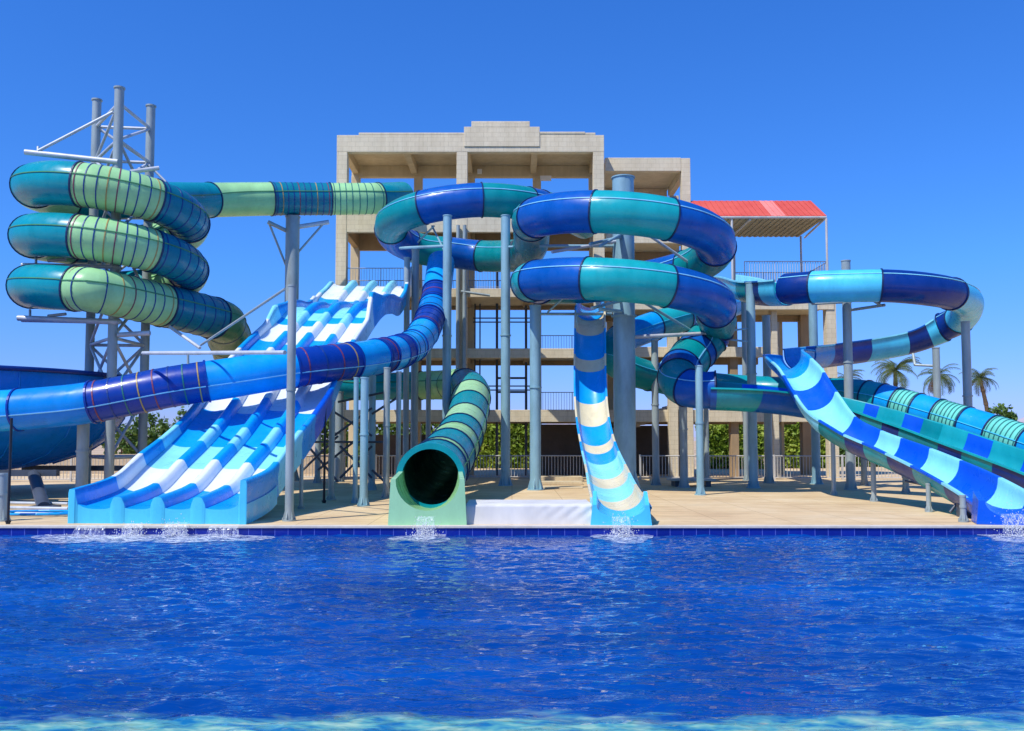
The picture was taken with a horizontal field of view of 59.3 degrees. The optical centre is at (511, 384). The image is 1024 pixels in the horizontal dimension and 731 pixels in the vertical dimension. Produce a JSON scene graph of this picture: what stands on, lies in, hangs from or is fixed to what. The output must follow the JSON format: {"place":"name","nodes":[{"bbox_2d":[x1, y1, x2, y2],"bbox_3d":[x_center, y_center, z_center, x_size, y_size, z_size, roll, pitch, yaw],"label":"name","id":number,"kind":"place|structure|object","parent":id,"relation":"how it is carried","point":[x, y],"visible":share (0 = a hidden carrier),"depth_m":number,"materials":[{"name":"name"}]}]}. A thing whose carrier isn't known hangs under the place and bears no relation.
{"place":"outdoors","nodes":[
{"label":"outdoors","id":0,"kind":"place"},
{"bbox_2d":[118,415,158,453],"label":"garden shrub","id":1,"kind":"object","parent":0,"point":[150,434],"visible":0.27,"depth_m":58.50,"materials":[{"name":"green plant"}]},
{"bbox_2d":[155,416,170,436],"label":"garden shrub","id":2,"kind":"object","parent":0,"point":[164,427],"visible":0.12,"depth_m":57.46,"materials":[{"name":"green plant"}]},
{"bbox_2d":[171,406,188,425],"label":"garden shrub","id":3,"kind":"object","parent":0,"point":[180,413],"visible":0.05,"depth_m":58.93,"materials":[{"name":"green plant"}]},
{"bbox_2d":[141,284,296,521],"bbox_3d":[-6.929,0.530,22.266,6.743,5.180,1.363,-3,-5,41],"label":"support post","id":4,"kind":"object","parent":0,"point":[289,515],"visible":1,"depth_m":19.74,"materials":[{"name":"metal"}]},
{"bbox_2d":[92,441,880,466],"bbox_3d":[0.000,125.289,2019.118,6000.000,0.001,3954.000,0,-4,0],"label":"ground","id":5,"kind":"structure","parent":0,"point":[99,450],"depth_m":153.72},
{"bbox_2d":[101,423,137,453],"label":"garden shrub","id":6,"kind":"object","parent":5,"relation":"on","point":[128,449],"visible":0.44,"depth_m":57.33,"materials":[{"name":"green plant"}]},
{"bbox_2d":[474,424,529,467],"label":"hedge","id":7,"kind":"object","parent":5,"relation":"on","point":[517,440],"visible":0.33,"depth_m":56.02,"materials":[{"name":"green plant"}]},
{"bbox_2d":[695,424,763,468],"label":"hedge","id":8,"kind":"object","parent":5,"relation":"on","point":[718,439],"visible":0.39,"depth_m":55.02,"materials":[{"name":"green plant"}]},
{"bbox_2d":[763,422,825,467],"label":"hedge","id":9,"kind":"object","parent":5,"relation":"on","point":[792,438],"visible":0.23,"depth_m":56.00,"materials":[{"name":"green plant"}]},
{"bbox_2d":[839,447,879,466],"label":"hedge","id":10,"kind":"object","parent":5,"relation":"on","point":[841,451],"visible":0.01,"depth_m":58.96,"materials":[{"name":"green plant"}]},
{"bbox_2d":[870,356,921,388],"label":"palm tree","id":11,"kind":"object","parent":5,"relation":"on","point":[892,368],"visible":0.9,"depth_m":79.71,"materials":[{"name":"green plant"}]},
{"bbox_2d":[918,364,959,394],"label":"palm tree","id":12,"kind":"object","parent":5,"relation":"on","point":[946,379],"visible":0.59,"depth_m":85.85,"materials":[{"name":"green plant"}]},
{"bbox_2d":[959,368,998,411],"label":"palm tree","id":13,"kind":"object","parent":5,"relation":"on","point":[981,379],"visible":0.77,"depth_m":88.02,"materials":[{"name":"green plant"}]},
{"bbox_2d":[985,403,1017,420],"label":"garden bush","id":14,"kind":"object","parent":5,"relation":"on","point":[1001,409],"visible":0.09,"depth_m":75.16,"materials":[{"name":"green plant"}]},
{"bbox_2d":[0,467,986,524],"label":"pool deck","id":15,"kind":"structure","parent":0,"point":[780,501],"depth_m":25.80,"materials":[{"name":"beige concrete"}]},
{"bbox_2d":[0,473,10,521],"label":"support post","id":16,"kind":"object","parent":15,"relation":"on","point":[3,493],"visible":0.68,"depth_m":19.54,"materials":[{"name":"metal"}]},
{"bbox_2d":[5,418,12,523],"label":"support post","id":17,"kind":"object","parent":15,"relation":"on","point":[8,521],"visible":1,"depth_m":18.94,"materials":[{"name":"black metal"}]},
{"bbox_2d":[10,501,67,515],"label":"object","id":18,"kind":"object","parent":15,"relation":"on","point":[43,511],"visible":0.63,"depth_m":21.00,"materials":[{"name":"plastic"}]},
{"bbox_2d":[0,365,124,506],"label":"splash bowl","id":19,"kind":"object","parent":15,"relation":"on","point":[35,452],"visible":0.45,"depth_m":27.59,"materials":[{"name":"plastic"}]},
{"bbox_2d":[11,458,129,481],"bbox_3d":[-17.360,3.547,38.255,13.171,1.110,0.089,0,-4,-7],"label":"picket fence","id":20,"kind":"object","parent":15,"relation":"on","point":[70,479],"visible":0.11,"depth_m":38.06,"materials":[{"name":"metal"}]},
{"bbox_2d":[75,424,89,487],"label":"support post","id":21,"kind":"object","parent":15,"relation":"on","point":[82,450],"visible":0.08,"depth_m":24.71,"materials":[{"name":"metal"}]},
{"bbox_2d":[16,85,200,483],"bbox_3d":[-11.916,-3.256,29.054,7.197,13.568,3.763,-1,-4,17],"label":"lattice mast","id":22,"kind":"object","parent":15,"relation":"on","point":[118,144],"visible":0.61,"depth_m":29.21,"materials":[{"name":"metal"}]},
{"bbox_2d":[147,412,171,441],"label":"garden shrub","id":23,"kind":"object","parent":15,"relation":"on","point":[152,420],"visible":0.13,"depth_m":59.67,"materials":[{"name":"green plant"}]},
{"bbox_2d":[11,454,328,473],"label":"garden wall","id":24,"kind":"structure","parent":15,"relation":"on","point":[306,462],"depth_m":46.84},
{"bbox_2d":[68,266,411,524],"bbox_3d":[-6.791,-1.150,30.310,4.170,9.517,22.325,0,-4,4],"label":"four lane racer","id":25,"kind":"object","parent":15,"relation":"on","point":[222,461],"visible":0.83,"depth_m":23.21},
{"bbox_2d":[5,160,490,524],"bbox_3d":[-8.608,-3.296,30.658,15.652,13.833,23.481,0,-4,0],"label":"spiral tube slide","id":26,"kind":"object","parent":15,"relation":"on","point":[430,478],"visible":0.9,"depth_m":27.97,"materials":[{"name":"green plastic"}]},
{"bbox_2d":[267,215,328,480],"bbox_3d":[-9.420,-1.651,39.432,2.577,11.630,1.063,0,-4,0],"label":"support post","id":27,"kind":"object","parent":15,"relation":"on","point":[294,226],"visible":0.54,"depth_m":39.51,"materials":[{"name":"metal"}]},
{"bbox_2d":[297,459,304,508],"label":"support post","id":28,"kind":"object","parent":15,"relation":"on","point":[301,475],"visible":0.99,"depth_m":23.00,"materials":[{"name":"metal"}]},
{"bbox_2d":[313,433,321,482],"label":"support post","id":29,"kind":"object","parent":15,"relation":"on","point":[317,478],"visible":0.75,"depth_m":36.86,"materials":[{"name":"metal"}]},
{"bbox_2d":[322,414,325,502],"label":"support post","id":30,"kind":"object","parent":15,"relation":"on","point":[324,467],"visible":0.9,"depth_m":25.24,"materials":[{"name":"black metal"}]},
{"bbox_2d":[326,401,335,499],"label":"support post","id":31,"kind":"object","parent":15,"relation":"on","point":[331,459],"visible":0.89,"depth_m":26.46,"materials":[{"name":"metal"}]},
{"bbox_2d":[334,391,344,481],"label":"support post","id":32,"kind":"object","parent":15,"relation":"on","point":[338,458],"visible":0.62,"depth_m":37.77,"materials":[{"name":"metal"}]},
{"bbox_2d":[304,391,395,487],"bbox_3d":[-5.617,2.017,31.436,3.428,3.622,0.090,0,-4,0],"label":"bracing frame","id":33,"kind":"object","parent":15,"relation":"on","point":[345,448],"visible":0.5,"depth_m":31.40,"materials":[{"name":"metal"}]},
{"bbox_2d":[298,454,402,478],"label":"picket fence","id":34,"kind":"object","parent":15,"relation":"on","point":[376,455],"visible":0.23,"depth_m":40.51,"materials":[{"name":"metal"}]},
{"bbox_2d":[351,377,358,502],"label":"support post","id":35,"kind":"object","parent":15,"relation":"on","point":[355,443],"visible":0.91,"depth_m":25.24,"materials":[{"name":"grey metal"}]},
{"bbox_2d":[357,377,369,505],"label":"support post","id":36,"kind":"object","parent":15,"relation":"on","point":[363,497],"visible":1,"depth_m":24.07,"materials":[{"name":"grey metal"}]},
{"bbox_2d":[368,375,376,489],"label":"support post","id":37,"kind":"object","parent":15,"relation":"on","point":[372,431],"visible":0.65,"depth_m":31.77,"materials":[{"name":"black metal"}]},
{"bbox_2d":[321,418,438,466],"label":"hedge","id":38,"kind":"object","parent":15,"relation":"on","point":[379,431],"visible":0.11,"depth_m":58.11,"materials":[{"name":"green plant"}]},
{"bbox_2d":[381,367,390,497],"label":"support post","id":39,"kind":"object","parent":15,"relation":"on","point":[386,445],"visible":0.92,"depth_m":27.41,"materials":[{"name":"metal"}]},
{"bbox_2d":[396,371,401,470],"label":"support post","id":40,"kind":"object","parent":15,"relation":"on","point":[398,416],"visible":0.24,"depth_m":28.43,"materials":[{"name":"metal"}]},
{"bbox_2d":[403,257,409,455],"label":"support post","id":41,"kind":"object","parent":15,"relation":"on","point":[406,371],"visible":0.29,"depth_m":37.07,"materials":[{"name":"metal"}]},
{"bbox_2d":[410,249,419,448],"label":"support post","id":42,"kind":"object","parent":15,"relation":"on","point":[414,366],"visible":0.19,"depth_m":37.50,"materials":[{"name":"metal"}]},
{"bbox_2d":[399,214,451,419],"bbox_3d":[-3.496,-1.336,35.850,1.230,10.564,3.603,2,-4,-30],"label":"support post","id":43,"kind":"object","parent":15,"relation":"on","point":[446,246],"visible":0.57,"depth_m":34.63,"materials":[{"name":"grey metal"}]},
{"bbox_2d":[0,251,453,431],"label":"blue tube slide","id":44,"kind":"object","parent":43,"relation":"attached to","point":[118,397],"visible":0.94,"depth_m":24.58,"materials":[{"name":"blue plastic"}]},
{"bbox_2d":[426,351,430,438],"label":"support post","id":45,"kind":"object","parent":15,"relation":"on","point":[428,394],"visible":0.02,"depth_m":37.93,"materials":[{"name":"metal"}]},
{"bbox_2d":[498,214,512,485],"bbox_3d":[0.279,-1.418,34.848,1.852,10.605,0.574,-2,-4,34],"label":"support post","id":46,"kind":"object","parent":15,"relation":"on","point":[505,477],"visible":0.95,"depth_m":35.05,"materials":[{"name":"grey metal"}]},
{"bbox_2d":[468,454,585,478],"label":"picket fence","id":47,"kind":"object","parent":15,"relation":"on","point":[529,465],"visible":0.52,"depth_m":40.64,"materials":[{"name":"metal"}]},
{"bbox_2d":[466,499,591,523],"bbox_3d":[0.355,2.744,19.519,2.628,0.426,1.430,0,-4,0],"label":"covered box","id":48,"kind":"object","parent":15,"relation":"on","point":[571,511],"visible":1,"depth_m":18.85,"materials":[{"name":"plastic"}]},
{"bbox_2d":[541,476,582,488],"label":"deck steps","id":49,"kind":"structure","parent":15,"relation":"on","point":[561,480],"depth_m":35.63,"materials":[{"name":"beige concrete"}]},
{"bbox_2d":[527,299,611,489],"bbox_3d":[1.741,0.321,31.640,2.511,6.742,3.490,-2,-4,29],"label":"support post","id":50,"kind":"object","parent":15,"relation":"on","point":[535,481],"visible":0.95,"depth_m":31.80,"materials":[{"name":"grey metal"}]},
{"bbox_2d":[574,302,651,525],"bbox_3d":[2.776,-0.442,29.701,1.469,8.311,21.964,0,-4,3],"label":"striped drop slide","id":51,"kind":"object","parent":15,"relation":"on","point":[613,487],"visible":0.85,"depth_m":28.61,"materials":[{"name":"blue plastic"}]},
{"bbox_2d":[540,174,706,490],"bbox_3d":[4.481,-1.883,31.129,6.571,11.081,2.622,1,-4,-20],"label":"support post","id":52,"kind":"object","parent":15,"relation":"on","point":[623,316],"visible":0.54,"depth_m":31.31,"materials":[{"name":"metal"}]},
{"bbox_2d":[374,182,1023,488],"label":"blue spiral slide","id":53,"kind":"object","parent":52,"relation":"attached to","point":[693,285],"visible":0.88,"depth_m":29.22,"materials":[{"name":"blue plastic"}]},
{"bbox_2d":[650,340,661,484],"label":"support post","id":54,"kind":"object","parent":15,"relation":"on","point":[655,421],"visible":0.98,"depth_m":35.31,"materials":[{"name":"metal"}]},
{"bbox_2d":[606,299,1023,448],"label":"ribbed tube slide","id":55,"kind":"object","parent":54,"relation":"attached to","point":[1003,429],"visible":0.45,"depth_m":32.16,"materials":[{"name":"teal plastic"}]},
{"bbox_2d":[678,406,689,487],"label":"support post","id":56,"kind":"object","parent":15,"relation":"on","point":[683,444],"visible":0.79,"depth_m":33.38,"materials":[{"name":"metal"}]},
{"bbox_2d":[666,478,715,486],"bbox_3d":[6.828,3.715,34.373,1.651,0.300,1.200,0,-4,0],"label":"deck bench slab","id":57,"kind":"object","parent":15,"relation":"on","point":[676,481],"depth_m":33.92,"materials":[{"name":"stone"}]},
{"bbox_2d":[694,365,706,494],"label":"support post","id":58,"kind":"object","parent":15,"relation":"on","point":[699,423],"visible":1,"depth_m":28.89,"materials":[{"name":"grey metal"}]},
{"bbox_2d":[704,409,709,477],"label":"support post","id":59,"kind":"object","parent":15,"relation":"on","point":[706,443],"visible":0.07,"depth_m":38.73,"materials":[{"name":"metal"}]},
{"bbox_2d":[729,282,760,487],"bbox_3d":[8.434,-0.016,33.293,1.406,7.617,0.533,0,-4,0],"label":"support post","id":60,"kind":"object","parent":15,"relation":"on","point":[751,374],"visible":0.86,"depth_m":33.19,"materials":[{"name":"grey metal"}]},
{"bbox_2d":[741,301,748,480],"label":"support post","id":61,"kind":"object","parent":15,"relation":"on","point":[745,414],"visible":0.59,"depth_m":39.31,"materials":[{"name":"metal"}]},
{"bbox_2d":[762,315,775,482],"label":"support post","id":62,"kind":"object","parent":15,"relation":"on","point":[768,446],"visible":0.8,"depth_m":36.94,"materials":[{"name":"metal"}]},
{"bbox_2d":[639,454,901,479],"bbox_3d":[13.133,3.648,39.902,14.865,1.110,0.086,0,-4,4],"label":"picket fence","id":63,"kind":"object","parent":15,"relation":"on","point":[842,477],"visible":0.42,"depth_m":40.00,"materials":[{"name":"metal"}]},
{"bbox_2d":[808,303,823,483],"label":"support post","id":64,"kind":"object","parent":15,"relation":"on","point":[815,434],"visible":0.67,"depth_m":36.08,"materials":[{"name":"grey metal"}]},
{"bbox_2d":[830,443,837,494],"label":"support post","id":65,"kind":"object","parent":15,"relation":"on","point":[833,475],"visible":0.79,"depth_m":29.11,"materials":[{"name":"metal"}]},
{"bbox_2d":[811,259,885,489],"bbox_3d":[11.932,-0.376,32.017,0.496,8.180,2.732,3,-5,-39],"label":"support post","id":66,"kind":"object","parent":15,"relation":"on","point":[848,362],"visible":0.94,"depth_m":31.89,"materials":[{"name":"metal"}]},
{"bbox_2d":[859,458,869,485],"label":"support post","id":67,"kind":"object","parent":15,"relation":"on","point":[864,479],"visible":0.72,"depth_m":34.44,"materials":[{"name":"metal"}]},
{"bbox_2d":[713,268,1023,524],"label":"looping chute slide","id":68,"kind":"object","parent":15,"relation":"on","point":[826,412],"visible":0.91,"depth_m":30.15,"materials":[{"name":"blue plastic"}]},
{"bbox_2d":[870,462,877,501],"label":"support post","id":69,"kind":"object","parent":15,"relation":"on","point":[873,498],"visible":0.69,"depth_m":25.78,"materials":[{"name":"metal"}]},
{"bbox_2d":[901,476,910,493],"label":"support post","id":70,"kind":"object","parent":15,"relation":"on","point":[905,489],"visible":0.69,"depth_m":29.60,"materials":[{"name":"metal"}]},
{"bbox_2d":[912,347,940,398],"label":"support post","id":71,"kind":"object","parent":15,"relation":"on","point":[935,364],"visible":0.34,"depth_m":34.61,"materials":[{"name":"metal"}]},
{"bbox_2d":[925,483,932,511],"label":"support post","id":72,"kind":"object","parent":15,"relation":"on","point":[928,508],"visible":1,"depth_m":22.02,"materials":[{"name":"metal"}]},
{"bbox_2d":[905,480,971,517],"bbox_3d":[10.563,2.776,22.095,0.639,0.730,3.559,0,-4,5],"label":"chute bracket","id":73,"kind":"object","parent":15,"relation":"on","point":[954,506],"visible":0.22,"depth_m":20.74,"materials":[{"name":"metal"}]},
{"bbox_2d":[958,495,968,521],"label":"support post","id":74,"kind":"object","parent":15,"relation":"on","point":[963,517],"visible":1,"depth_m":19.32,"materials":[{"name":"metal"}]},
{"bbox_2d":[960,321,972,406],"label":"support post","id":75,"kind":"object","parent":15,"relation":"on","point":[967,395],"visible":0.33,"depth_m":32.60,"materials":[{"name":"metal"}]},
{"bbox_2d":[0,534,1023,730],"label":"pool water","id":76,"kind":"structure","parent":0,"point":[703,632],"depth_m":9.09,"materials":[{"name":"blue liquid"}]},
{"bbox_2d":[31,530,134,542],"bbox_3d":[-8.546,2.936,17.732,2.202,0.217,1.665,0,-4,0],"label":"water splash","id":77,"kind":"object","parent":76,"relation":"on","point":[82,535],"visible":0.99,"depth_m":17.79,"materials":[{"name":"white liquid"}]},
{"bbox_2d":[87,521,163,541],"bbox_3d":[-7.759,2.892,17.816,1.400,0.331,1.828,0,-4,0],"label":"water splash","id":78,"kind":"object","parent":76,"relation":"on","point":[129,533],"visible":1,"depth_m":18.11,"materials":[{"name":"white liquid"}]},
{"bbox_2d":[124,518,203,542],"bbox_3d":[-6.910,2.817,17.875,1.587,0.488,1.824,0,-4,0],"label":"water splash","id":79,"kind":"object","parent":76,"relation":"on","point":[174,534],"visible":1,"depth_m":18.11,"materials":[{"name":"white liquid"}]},
{"bbox_2d":[175,531,274,542],"bbox_3d":[-5.776,2.939,17.718,1.978,0.223,1.788,-1,-4,22],"label":"water splash","id":80,"kind":"object","parent":76,"relation":"on","point":[224,536],"visible":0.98,"depth_m":17.77,"materials":[{"name":"white liquid"}]},
{"bbox_2d":[389,516,443,540],"bbox_3d":[-1.815,2.849,17.913,1.259,0.431,1.706,0,-4,0],"label":"water splash","id":81,"kind":"object","parent":76,"relation":"on","point":[434,535],"visible":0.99,"depth_m":18.16,"materials":[{"name":"white liquid"}]},
{"bbox_2d":[593,510,652,542],"bbox_3d":[2.219,2.778,17.709,1.304,0.545,1.788,0,-4,0],"label":"water splash","id":82,"kind":"object","parent":76,"relation":"on","point":[621,535],"visible":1,"depth_m":18.16,"materials":[{"name":"white liquid"}]},
{"bbox_2d":[982,500,1023,541],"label":"water splash","id":83,"kind":"object","parent":76,"relation":"on","point":[1002,539],"visible":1,"depth_m":18.20,"materials":[{"name":"white liquid"}]},
{"bbox_2d":[0,528,1023,535],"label":"pool wall","id":84,"kind":"structure","parent":0,"point":[557,531],"depth_m":18.45,"materials":[{"name":"tile"}]},
{"bbox_2d":[0,525,1023,527],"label":"pool coping","id":85,"kind":"object","parent":84,"relation":"on","point":[514,526],"visible":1,"depth_m":18.42,"materials":[{"name":"stone"}]},
{"bbox_2d":[0,0,1023,436],"label":"sky","id":86,"kind":"structure","parent":0,"point":[902,121],"materials":[{"name":"blue"}]},
{"bbox_2d":[335,121,839,477],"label":"water slide tower","id":87,"kind":"structure","parent":0,"point":[500,149],"depth_m":43.71,"materials":[{"name":"concrete"}]},
{"bbox_2d":[691,201,828,279],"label":"red canopy","id":88,"kind":"object","parent":87,"relation":"on","point":[770,218],"visible":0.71,"depth_m":42.90,"materials":[{"name":"metal"}]},
{"bbox_2d":[736,261,828,281],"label":"platform railing","id":89,"kind":"object","parent":87,"relation":"on","point":[767,272],"visible":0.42,"depth_m":42.62,"materials":[{"name":"metal"}]},
{"bbox_2d":[158,417,1023,440],"bbox_3d":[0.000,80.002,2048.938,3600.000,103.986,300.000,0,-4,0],"label":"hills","id":90,"kind":"structure","parent":0,"point":[1021,420],"depth_m":1944.36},
{"bbox_2d":[837,369,863,379],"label":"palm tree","id":91,"kind":"object","parent":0,"point":[854,374],"visible":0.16,"depth_m":87.89,"materials":[{"name":"green plant"}]}
]}

